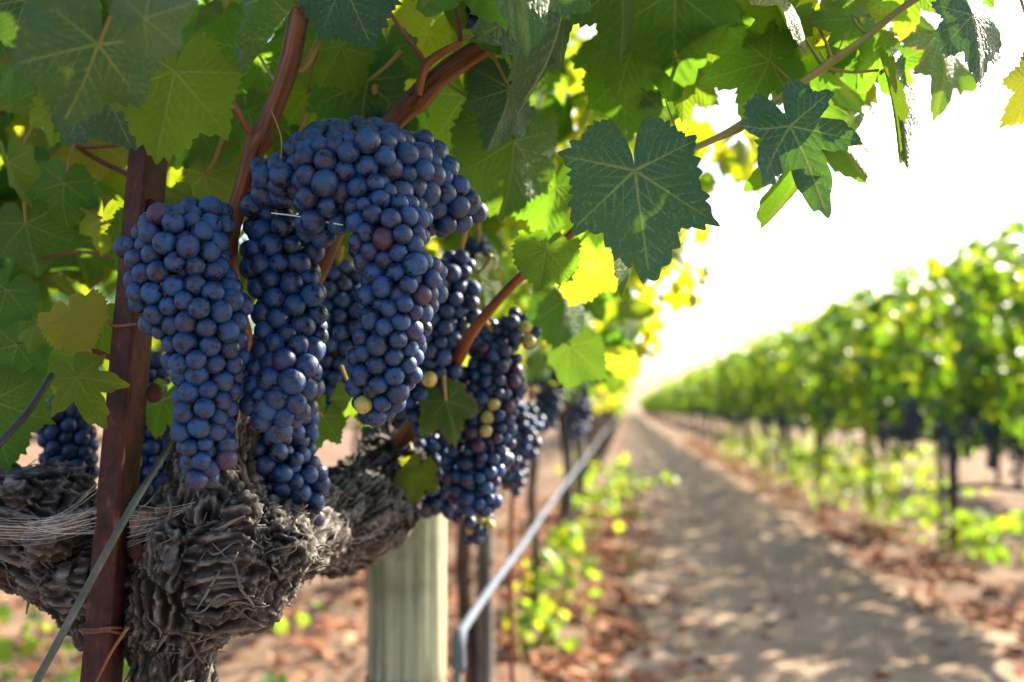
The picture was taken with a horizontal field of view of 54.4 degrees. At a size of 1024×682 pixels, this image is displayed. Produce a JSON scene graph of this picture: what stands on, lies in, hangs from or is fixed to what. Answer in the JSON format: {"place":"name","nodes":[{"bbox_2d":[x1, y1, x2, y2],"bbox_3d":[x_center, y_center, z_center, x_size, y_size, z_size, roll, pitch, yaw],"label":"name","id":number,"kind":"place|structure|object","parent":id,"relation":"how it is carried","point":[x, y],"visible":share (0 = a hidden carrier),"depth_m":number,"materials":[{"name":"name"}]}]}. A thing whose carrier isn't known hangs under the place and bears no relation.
{"place":"outdoors","nodes":[
{"label":"outdoors","id":0,"kind":"place"},
{"bbox_2d":[0,409,1023,681],"bbox_3d":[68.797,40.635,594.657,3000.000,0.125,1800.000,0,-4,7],"label":"ground","id":1,"kind":"structure","parent":0,"point":[256,663],"depth_m":5.92,"materials":[{"name":"soil"}]},
{"bbox_2d":[30,279,157,441],"bbox_3d":[-2.325,0.059,3.962,1.003,2.274,2.353,0,-4,7],"label":"grapevine","id":2,"kind":"object","parent":1,"relation":"on","point":[58,295],"visible":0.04,"depth_m":4.66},
{"bbox_2d":[0,600,324,681],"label":"weed","id":3,"kind":"object","parent":1,"relation":"on","point":[30,644],"visible":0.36,"depth_m":2.72,"materials":[{"name":"green plant"}]},
{"bbox_2d":[75,285,255,443],"bbox_3d":[-2.050,0.251,6.108,1.003,2.179,2.353,0,-4,7],"label":"grapevine","id":4,"kind":"object","parent":1,"relation":"on","point":[156,343],"depth_m":5.34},
{"bbox_2d":[345,363,366,451],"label":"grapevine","id":5,"kind":"object","parent":1,"relation":"on","point":[357,426],"visible":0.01,"depth_m":10.17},
{"bbox_2d":[365,513,447,681],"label":"wooden post","id":6,"kind":"object","parent":1,"relation":"on","point":[406,627],"visible":0.85,"depth_m":1.15,"materials":[{"name":"wood"}]},
{"bbox_2d":[476,512,493,681],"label":"stake","id":7,"kind":"object","parent":1,"relation":"on","point":[484,621],"visible":0.33,"depth_m":2.39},
{"bbox_2d":[424,23,596,681],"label":"grapevine","id":8,"kind":"object","parent":1,"relation":"on","point":[463,572],"visible":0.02,"depth_m":2.41,"materials":[{"name":"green plant"}]},
{"bbox_2d":[563,384,592,441],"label":"grape bunch","id":9,"kind":"object","parent":8,"relation":"hanging from","point":[580,410],"visible":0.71,"depth_m":1.99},
{"bbox_2d":[0,0,1023,681],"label":"grapevine","id":10,"kind":"object","parent":1,"relation":"on","point":[608,212],"visible":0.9,"depth_m":0.66,"materials":[{"name":"green plant"}]},
{"bbox_2d":[0,372,53,448],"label":"cable","id":11,"kind":"object","parent":10,"relation":"attached to","point":[13,428],"visible":1,"depth_m":0.52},
{"bbox_2d":[36,396,98,479],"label":"grape bunch","id":12,"kind":"object","parent":10,"relation":"hanging from","point":[70,434],"visible":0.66,"depth_m":0.75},
{"bbox_2d":[0,488,194,546],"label":"spider web","id":13,"kind":"object","parent":10,"relation":"attached to","point":[73,523],"visible":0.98,"depth_m":0.61,"materials":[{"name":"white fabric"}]},
{"bbox_2d":[79,626,124,634],"bbox_3d":[-0.263,0.185,0.637,0.026,0.014,0.049,0,-4,-6],"label":"tie wire","id":14,"kind":"object","parent":10,"relation":"attached to","point":[83,630],"visible":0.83,"depth_m":0.62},
{"bbox_2d":[32,438,175,681],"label":"cable","id":15,"kind":"object","parent":10,"relation":"attached to","point":[92,578],"visible":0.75,"depth_m":0.59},
{"bbox_2d":[94,626,129,681],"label":"twig","id":16,"kind":"object","parent":10,"relation":"attached to","point":[125,630],"visible":1,"depth_m":0.60,"materials":[{"name":"wood"}]},
{"bbox_2d":[80,145,167,681],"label":"metal stake","id":17,"kind":"object","parent":10,"relation":"attached to","point":[123,433],"visible":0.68,"depth_m":0.63,"materials":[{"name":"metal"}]},
{"bbox_2d":[109,322,137,327],"bbox_3d":[-0.245,-0.010,0.638,0.023,0.006,0.048,0,-4,-3],"label":"tie wire","id":18,"kind":"object","parent":17,"relation":"attached to","point":[122,325],"visible":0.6,"depth_m":0.62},
{"bbox_2d":[139,347,170,498],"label":"grape bunch","id":19,"kind":"object","parent":10,"relation":"hanging from","point":[153,448],"visible":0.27,"depth_m":0.74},
{"bbox_2d":[113,196,253,490],"bbox_3d":[-0.184,0.000,0.565,0.068,0.170,0.074,3,-5,-37],"label":"grape bunch","id":20,"kind":"object","parent":10,"relation":"hanging from","point":[190,300],"visible":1,"depth_m":0.55,"materials":[{"name":"food"}]},
{"bbox_2d":[239,204,328,442],"bbox_3d":[-0.138,-0.019,0.603,0.056,0.161,0.070,0,-4,7],"label":"grape bunch","id":21,"kind":"object","parent":10,"relation":"hanging from","point":[283,387],"visible":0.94,"depth_m":0.58,"materials":[{"name":"food"}]},
{"bbox_2d":[252,412,330,526],"bbox_3d":[-0.158,0.083,0.689,0.065,0.119,0.056,4,-5,-44],"label":"grape bunch","id":22,"kind":"object","parent":10,"relation":"hanging from","point":[294,468],"visible":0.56,"depth_m":0.67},
{"bbox_2d":[319,245,362,410],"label":"grape bunch","id":23,"kind":"object","parent":10,"relation":"hanging from","point":[342,284],"visible":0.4,"depth_m":0.78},
{"bbox_2d":[239,115,487,247],"bbox_3d":[-0.082,-0.096,0.598,0.148,0.088,0.095,2,-4,-24],"label":"grape bunch","id":24,"kind":"object","parent":10,"relation":"hanging from","point":[313,170],"visible":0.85,"depth_m":0.57,"materials":[{"name":"food"}]},
{"bbox_2d":[366,83,407,129],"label":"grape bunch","id":25,"kind":"object","parent":10,"relation":"hanging from","point":[375,86],"visible":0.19,"depth_m":0.72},
{"bbox_2d":[342,172,448,426],"bbox_3d":[-0.068,-0.032,0.563,0.060,0.161,0.055,-1,-4,17],"label":"grape bunch","id":26,"kind":"object","parent":10,"relation":"hanging from","point":[402,293],"visible":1,"depth_m":0.55,"materials":[{"name":"food"}]},
{"bbox_2d":[394,402,462,519],"bbox_3d":[-0.086,0.096,0.938,0.089,0.146,0.080,0,-4,7],"label":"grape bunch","id":27,"kind":"object","parent":10,"relation":"hanging from","point":[435,445],"visible":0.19,"depth_m":0.91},
{"bbox_2d":[395,231,480,438],"bbox_3d":[-0.062,-0.004,0.819,0.075,0.170,0.061,0,-4,7],"label":"grape bunch","id":28,"kind":"object","parent":10,"relation":"hanging from","point":[457,306],"visible":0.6,"depth_m":0.80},
{"bbox_2d":[465,6,478,33],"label":"grape bunch","id":29,"kind":"object","parent":10,"relation":"hanging from","point":[471,21],"visible":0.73,"depth_m":0.69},
{"bbox_2d":[463,223,491,268],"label":"grape bunch","id":30,"kind":"object","parent":10,"relation":"hanging from","point":[479,243],"visible":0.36,"depth_m":0.94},
{"bbox_2d":[464,512,494,544],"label":"grape bunch","id":31,"kind":"object","parent":10,"relation":"hanging from","point":[477,533],"visible":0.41,"depth_m":0.94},
{"bbox_2d":[440,307,541,528],"bbox_3d":[-0.024,0.067,0.856,0.071,0.191,0.082,3,-5,-34],"label":"grape bunch","id":32,"kind":"object","parent":10,"relation":"hanging from","point":[483,459],"visible":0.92,"depth_m":0.84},
{"bbox_2d":[500,395,545,496],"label":"grape bunch","id":33,"kind":"object","parent":10,"relation":"hanging from","point":[529,423],"visible":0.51,"depth_m":1.19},
{"bbox_2d":[525,342,573,432],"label":"grape bunch","id":34,"kind":"object","parent":10,"relation":"hanging from","point":[548,397],"visible":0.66,"depth_m":1.69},
{"bbox_2d":[0,495,1023,681],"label":"fallen leaves","id":35,"kind":"object","parent":1,"relation":"on","point":[350,639],"visible":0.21,"depth_m":4.05,"materials":[{"name":"brown plant"}]},
{"bbox_2d":[451,421,614,681],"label":"irrigation hose","id":36,"kind":"object","parent":1,"relation":"on","point":[458,653],"visible":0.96,"depth_m":1.45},
{"bbox_2d":[502,595,582,653],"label":"weed","id":37,"kind":"object","parent":1,"relation":"on","point":[544,607],"visible":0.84,"depth_m":3.51,"materials":[{"name":"green plant"}]},
{"bbox_2d":[506,126,594,613],"bbox_3d":[0.160,0.072,4.314,0.918,2.288,2.111,0,-4,-2],"label":"grapevine","id":38,"kind":"object","parent":1,"relation":"on","point":[534,465],"depth_m":4.15,"materials":[{"name":"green plant"}]},
{"bbox_2d":[513,575,598,681],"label":"dry grass tuft","id":39,"kind":"object","parent":1,"relation":"on","point":[519,650],"visible":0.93,"depth_m":2.71,"materials":[{"name":"plant"}]},
{"bbox_2d":[513,540,603,615],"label":"weed","id":40,"kind":"object","parent":1,"relation":"on","point":[541,577],"visible":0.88,"depth_m":4.22,"materials":[{"name":"green plant"}]},
{"bbox_2d":[565,407,573,555],"bbox_3d":[0.339,0.793,5.860,0.048,1.100,0.048,0,-4,7],"label":"stake","id":41,"kind":"object","parent":1,"relation":"on","point":[569,490],"visible":0.41,"depth_m":5.84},
{"bbox_2d":[543,520,600,574],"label":"weed","id":42,"kind":"object","parent":1,"relation":"on","point":[561,542],"visible":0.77,"depth_m":5.22,"materials":[{"name":"green plant"}]},
{"bbox_2d":[518,289,644,554],"bbox_3d":[0.418,0.264,5.934,0.873,2.117,1.908,0,-4,7],"label":"grapevine","id":43,"kind":"object","parent":1,"relation":"on","point":[561,422],"visible":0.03,"depth_m":5.91,"materials":[{"name":"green plant"}]},
{"bbox_2d":[580,422,584,513],"bbox_3d":[0.548,0.917,7.846,0.053,1.100,0.047,-2,-4,22],"label":"stake","id":44,"kind":"object","parent":1,"relation":"on","point":[582,441],"visible":0.23,"depth_m":7.82,"materials":[{"name":"wood"}]},
{"bbox_2d":[553,490,624,540],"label":"weed","id":45,"kind":"object","parent":1,"relation":"on","point":[619,526],"visible":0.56,"depth_m":6.54,"materials":[{"name":"green plant"}]},
{"bbox_2d":[296,494,890,681],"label":"fallen leaves","id":46,"kind":"object","parent":1,"relation":"on","point":[612,645],"visible":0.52,"depth_m":4.26,"materials":[{"name":"brown plant"}]},
{"bbox_2d":[561,323,635,518],"bbox_3d":[0.579,0.376,7.668,0.790,2.119,1.937,0,-4,7],"label":"grapevine","id":47,"kind":"object","parent":1,"relation":"on","point":[577,481],"visible":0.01,"depth_m":7.63,"materials":[{"name":"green plant"}]},
{"bbox_2d":[560,470,645,517],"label":"weed","id":48,"kind":"object","parent":1,"relation":"on","point":[589,483],"visible":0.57,"depth_m":7.86,"materials":[{"name":"green plant"}]},
{"bbox_2d":[582,600,626,681],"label":"dry grass tuft","id":49,"kind":"object","parent":1,"relation":"on","point":[598,652],"visible":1,"depth_m":2.85,"materials":[{"name":"plant"}]},
{"bbox_2d":[554,453,654,490],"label":"weed","id":50,"kind":"object","parent":1,"relation":"on","point":[618,464],"visible":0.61,"depth_m":9.80,"materials":[{"name":"green plant"}]},
{"bbox_2d":[587,387,634,484],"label":"grapevine","id":51,"kind":"object","parent":1,"relation":"on","point":[592,429],"visible":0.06,"depth_m":11.10,"materials":[{"name":"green plant"}]},
{"bbox_2d":[595,385,631,467],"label":"grapevine","id":52,"kind":"object","parent":1,"relation":"on","point":[601,439],"visible":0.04,"depth_m":14.57,"materials":[{"name":"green plant"}]},
{"bbox_2d":[594,380,633,475],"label":"grapevine","id":53,"kind":"object","parent":1,"relation":"on","point":[598,435],"visible":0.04,"depth_m":12.84,"materials":[{"name":"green plant"}]},
{"bbox_2d":[585,366,644,497],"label":"grapevine","id":54,"kind":"object","parent":1,"relation":"on","point":[600,399],"visible":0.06,"depth_m":9.38,"materials":[{"name":"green plant"}]},
{"bbox_2d":[601,380,631,444],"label":"grapevine","id":55,"kind":"object","parent":1,"relation":"on","point":[619,408],"visible":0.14,"depth_m":22.83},
{"bbox_2d":[605,379,631,455],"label":"grapevine","id":56,"kind":"object","parent":1,"relation":"on","point":[611,408],"visible":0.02,"depth_m":18.03,"materials":[{"name":"green plant"}]},
{"bbox_2d":[606,384,630,450],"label":"grapevine","id":57,"kind":"object","parent":1,"relation":"on","point":[607,415],"visible":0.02,"depth_m":19.78,"materials":[{"name":"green plant"}]},
{"bbox_2d":[601,378,636,458],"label":"grapevine","id":58,"kind":"object","parent":1,"relation":"on","point":[604,419],"visible":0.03,"depth_m":16.32,"materials":[{"name":"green plant"}]},
{"bbox_2d":[608,381,629,446],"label":"grapevine","id":59,"kind":"object","parent":1,"relation":"on","point":[610,420],"visible":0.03,"depth_m":21.51,"materials":[{"name":"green plant"}]},
{"bbox_2d":[579,471,678,507],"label":"vine shoot","id":60,"kind":"object","parent":1,"relation":"on","point":[672,479],"visible":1,"depth_m":5.06,"materials":[{"name":"green plant"}]},
{"bbox_2d":[615,543,646,573],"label":"dry grass tuft","id":61,"kind":"object","parent":1,"relation":"on","point":[630,557],"visible":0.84,"depth_m":5.29,"materials":[{"name":"plant"}]},
{"bbox_2d":[656,378,674,427],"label":"grapevine","id":62,"kind":"object","parent":1,"relation":"on","point":[663,388],"visible":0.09,"depth_m":42.65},
{"bbox_2d":[659,379,678,429],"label":"grapevine","id":63,"kind":"object","parent":1,"relation":"on","point":[669,405],"visible":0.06,"depth_m":38.57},
{"bbox_2d":[667,375,683,431],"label":"grapevine","id":64,"kind":"object","parent":1,"relation":"on","point":[670,388],"visible":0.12,"depth_m":34.54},
{"bbox_2d":[670,371,688,433],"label":"grapevine","id":65,"kind":"object","parent":1,"relation":"on","point":[673,392],"visible":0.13,"depth_m":32.51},
{"bbox_2d":[675,367,695,435],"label":"grapevine","id":66,"kind":"object","parent":1,"relation":"on","point":[679,403],"visible":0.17,"depth_m":30.46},
{"bbox_2d":[676,366,696,437],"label":"grapevine","id":67,"kind":"object","parent":1,"relation":"on","point":[680,393],"visible":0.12,"depth_m":28.45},
{"bbox_2d":[673,362,701,439],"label":"grapevine","id":68,"kind":"object","parent":1,"relation":"on","point":[688,404],"visible":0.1,"depth_m":26.45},
{"bbox_2d":[682,360,715,442],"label":"grapevine","id":69,"kind":"object","parent":1,"relation":"on","point":[687,382],"visible":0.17,"depth_m":24.43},
{"bbox_2d":[682,359,717,444],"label":"grapevine","id":70,"kind":"object","parent":1,"relation":"on","point":[699,399],"visible":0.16,"depth_m":22.38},
{"bbox_2d":[696,346,725,449],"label":"grapevine","id":71,"kind":"object","parent":1,"relation":"on","point":[708,403],"visible":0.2,"depth_m":20.43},
{"bbox_2d":[703,347,744,454],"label":"grapevine","id":72,"kind":"object","parent":1,"relation":"on","point":[711,382],"visible":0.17,"depth_m":18.29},
{"bbox_2d":[693,423,776,460],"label":"weed","id":73,"kind":"object","parent":1,"relation":"on","point":[730,436],"visible":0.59,"depth_m":16.63,"materials":[{"name":"green plant"}]},
{"bbox_2d":[715,332,776,459],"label":"grapevine","id":74,"kind":"object","parent":1,"relation":"on","point":[731,403],"visible":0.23,"depth_m":16.23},
{"bbox_2d":[725,309,789,467],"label":"grapevine","id":75,"kind":"object","parent":1,"relation":"on","point":[740,369],"visible":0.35,"depth_m":14.19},
{"bbox_2d":[710,428,808,470],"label":"weed","id":76,"kind":"object","parent":1,"relation":"on","point":[762,444],"visible":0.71,"depth_m":13.63,"materials":[{"name":"green plant"}]},
{"bbox_2d":[777,399,781,474],"bbox_3d":[3.187,1.044,11.870,0.052,1.400,0.053,0,-4,7],"label":"stake","id":77,"kind":"object","parent":1,"relation":"on","point":[779,454],"visible":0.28,"depth_m":11.83,"materials":[{"name":"wood"}]},
{"bbox_2d":[746,309,818,477],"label":"grapevine","id":78,"kind":"object","parent":1,"relation":"on","point":[763,386],"visible":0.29,"depth_m":12.18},
{"bbox_2d":[738,433,880,488],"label":"weed","id":79,"kind":"object","parent":1,"relation":"on","point":[788,446],"visible":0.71,"depth_m":10.91,"materials":[{"name":"green plant"}]},
{"bbox_2d":[762,297,865,491],"bbox_3d":[3.149,0.561,10.195,0.984,2.142,2.247,0,-4,7],"label":"grapevine","id":80,"kind":"object","parent":1,"relation":"on","point":[795,394],"visible":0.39,"depth_m":9.96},
{"bbox_2d":[762,417,773,439],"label":"grape bunch","id":81,"kind":"object","parent":80,"relation":"hanging from","point":[767,425],"visible":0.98,"depth_m":11.01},
{"bbox_2d":[776,407,785,428],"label":"grape bunch","id":82,"kind":"object","parent":80,"relation":"hanging from","point":[782,418],"visible":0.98,"depth_m":10.58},
{"bbox_2d":[796,419,804,438],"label":"grape bunch","id":83,"kind":"object","parent":80,"relation":"hanging from","point":[800,423],"visible":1,"depth_m":10.36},
{"bbox_2d":[814,425,819,495],"bbox_3d":[3.017,0.972,9.877,0.046,1.300,0.040,3,-5,-39],"label":"stake","id":84,"kind":"object","parent":1,"relation":"on","point":[816,441],"visible":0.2,"depth_m":9.85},
{"bbox_2d":[777,444,905,509],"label":"weed","id":85,"kind":"object","parent":1,"relation":"on","point":[824,451],"visible":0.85,"depth_m":8.91,"materials":[{"name":"green plant"}]},
{"bbox_2d":[672,438,1023,679],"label":"fallen leaves","id":86,"kind":"object","parent":1,"relation":"on","point":[936,569],"visible":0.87,"depth_m":5.67,"materials":[{"name":"brown plant"}]},
{"bbox_2d":[789,245,953,512],"bbox_3d":[2.914,0.369,8.174,0.963,2.198,2.248,0,-4,7],"label":"grapevine","id":87,"kind":"object","parent":1,"relation":"on","point":[834,376],"visible":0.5,"depth_m":8.09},
{"bbox_2d":[823,411,834,437],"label":"grape bunch","id":88,"kind":"object","parent":87,"relation":"hanging from","point":[830,424],"visible":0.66,"depth_m":8.33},
{"bbox_2d":[809,415,993,537],"bbox_3d":[2.811,0.947,7.086,1.407,0.865,1.326,0,-4,7],"label":"weed","id":89,"kind":"object","parent":1,"relation":"on","point":[892,512],"visible":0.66,"depth_m":7.05,"materials":[{"name":"green plant"}]},
{"bbox_2d":[842,220,1023,548],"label":"grapevine","id":90,"kind":"object","parent":1,"relation":"on","point":[922,353],"visible":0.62,"depth_m":5.78,"materials":[{"name":"plant"}]},
{"bbox_2d":[869,405,885,440],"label":"grape bunch","id":91,"kind":"object","parent":90,"relation":"hanging from","point":[879,412],"visible":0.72,"depth_m":6.57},
{"bbox_2d":[876,424,890,456],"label":"grape bunch","id":92,"kind":"object","parent":90,"relation":"hanging from","point":[885,438],"visible":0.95,"depth_m":6.36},
{"bbox_2d":[886,398,902,435],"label":"grape bunch","id":93,"kind":"object","parent":90,"relation":"hanging from","point":[895,430],"visible":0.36,"depth_m":6.49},
{"bbox_2d":[888,425,905,462],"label":"grape bunch","id":94,"kind":"object","parent":90,"relation":"hanging from","point":[899,457],"visible":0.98,"depth_m":6.12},
{"bbox_2d":[901,399,921,444],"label":"grape bunch","id":95,"kind":"object","parent":90,"relation":"hanging from","point":[907,430],"visible":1,"depth_m":5.67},
{"bbox_2d":[903,414,919,451],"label":"grape bunch","id":96,"kind":"object","parent":90,"relation":"hanging from","point":[912,448],"visible":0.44,"depth_m":5.96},
{"bbox_2d":[911,403,928,441],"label":"grape bunch","id":97,"kind":"object","parent":90,"relation":"hanging from","point":[919,435],"visible":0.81,"depth_m":5.74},
{"bbox_2d":[928,405,945,446],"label":"grape bunch","id":98,"kind":"object","parent":90,"relation":"hanging from","point":[936,433],"visible":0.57,"depth_m":5.75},
{"bbox_2d":[944,432,961,466],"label":"grape bunch","id":99,"kind":"object","parent":90,"relation":"hanging from","point":[958,454],"visible":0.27,"depth_m":5.38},
{"bbox_2d":[935,413,946,555],"bbox_3d":[2.564,0.734,5.960,0.040,1.250,0.040,0,-4,7],"label":"stake","id":100,"kind":"object","parent":1,"relation":"on","point":[940,482],"visible":0.46,"depth_m":5.94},
{"bbox_2d":[903,508,1023,564],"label":"weed","id":101,"kind":"object","parent":1,"relation":"on","point":[982,543],"visible":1,"depth_m":5.65,"materials":[{"name":"green plant"}]},
{"bbox_2d":[942,484,1023,494],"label":"irrigation hose","id":102,"kind":"object","parent":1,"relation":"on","point":[982,486],"visible":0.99,"depth_m":5.69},
{"bbox_2d":[944,214,1023,455],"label":"grapevine","id":103,"kind":"object","parent":1,"relation":"on","point":[986,296],"visible":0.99,"depth_m":4.57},
{"bbox_2d":[942,425,964,475],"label":"grape bunch","id":104,"kind":"object","parent":103,"relation":"hanging from","point":[952,467],"visible":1,"depth_m":5.02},
{"bbox_2d":[956,413,974,459],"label":"grape bunch","id":105,"kind":"object","parent":103,"relation":"hanging from","point":[967,453],"visible":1,"depth_m":4.91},
{"bbox_2d":[959,393,981,436],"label":"grape bunch","id":106,"kind":"object","parent":103,"relation":"hanging from","point":[976,409],"visible":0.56,"depth_m":4.98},
{"bbox_2d":[978,425,999,459],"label":"grape bunch","id":107,"kind":"object","parent":103,"relation":"hanging from","point":[983,436],"visible":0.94,"depth_m":4.69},
{"bbox_2d":[978,419,1004,469],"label":"grape bunch","id":108,"kind":"object","parent":103,"relation":"hanging from","point":[990,462],"visible":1,"depth_m":4.68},
{"bbox_2d":[1003,434,1023,486],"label":"grape bunch","id":109,"kind":"object","parent":103,"relation":"hanging from","point":[1018,453],"visible":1,"depth_m":4.46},
{"bbox_2d":[951,317,1023,482],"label":"grapevine","id":110,"kind":"object","parent":1,"relation":"on","point":[998,471],"depth_m":11.61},
{"bbox_2d":[56,0,1023,375],"label":"sky","id":111,"kind":"structure","parent":0,"point":[965,167],"materials":[{"name":"white"}]},
{"bbox_2d":[522,370,696,408],"bbox_3d":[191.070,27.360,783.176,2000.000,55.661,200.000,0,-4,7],"label":"hills","id":112,"kind":"structure","parent":0,"point":[645,384],"depth_m":788.94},
{"bbox_2d":[538,493,1023,681],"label":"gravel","id":113,"kind":"structure","parent":0,"point":[782,644],"depth_m":4.66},
{"bbox_2d":[614,420,1023,681],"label":"path","id":114,"kind":"structure","parent":0,"point":[816,624],"depth_m":4.54,"materials":[{"name":"soil"}]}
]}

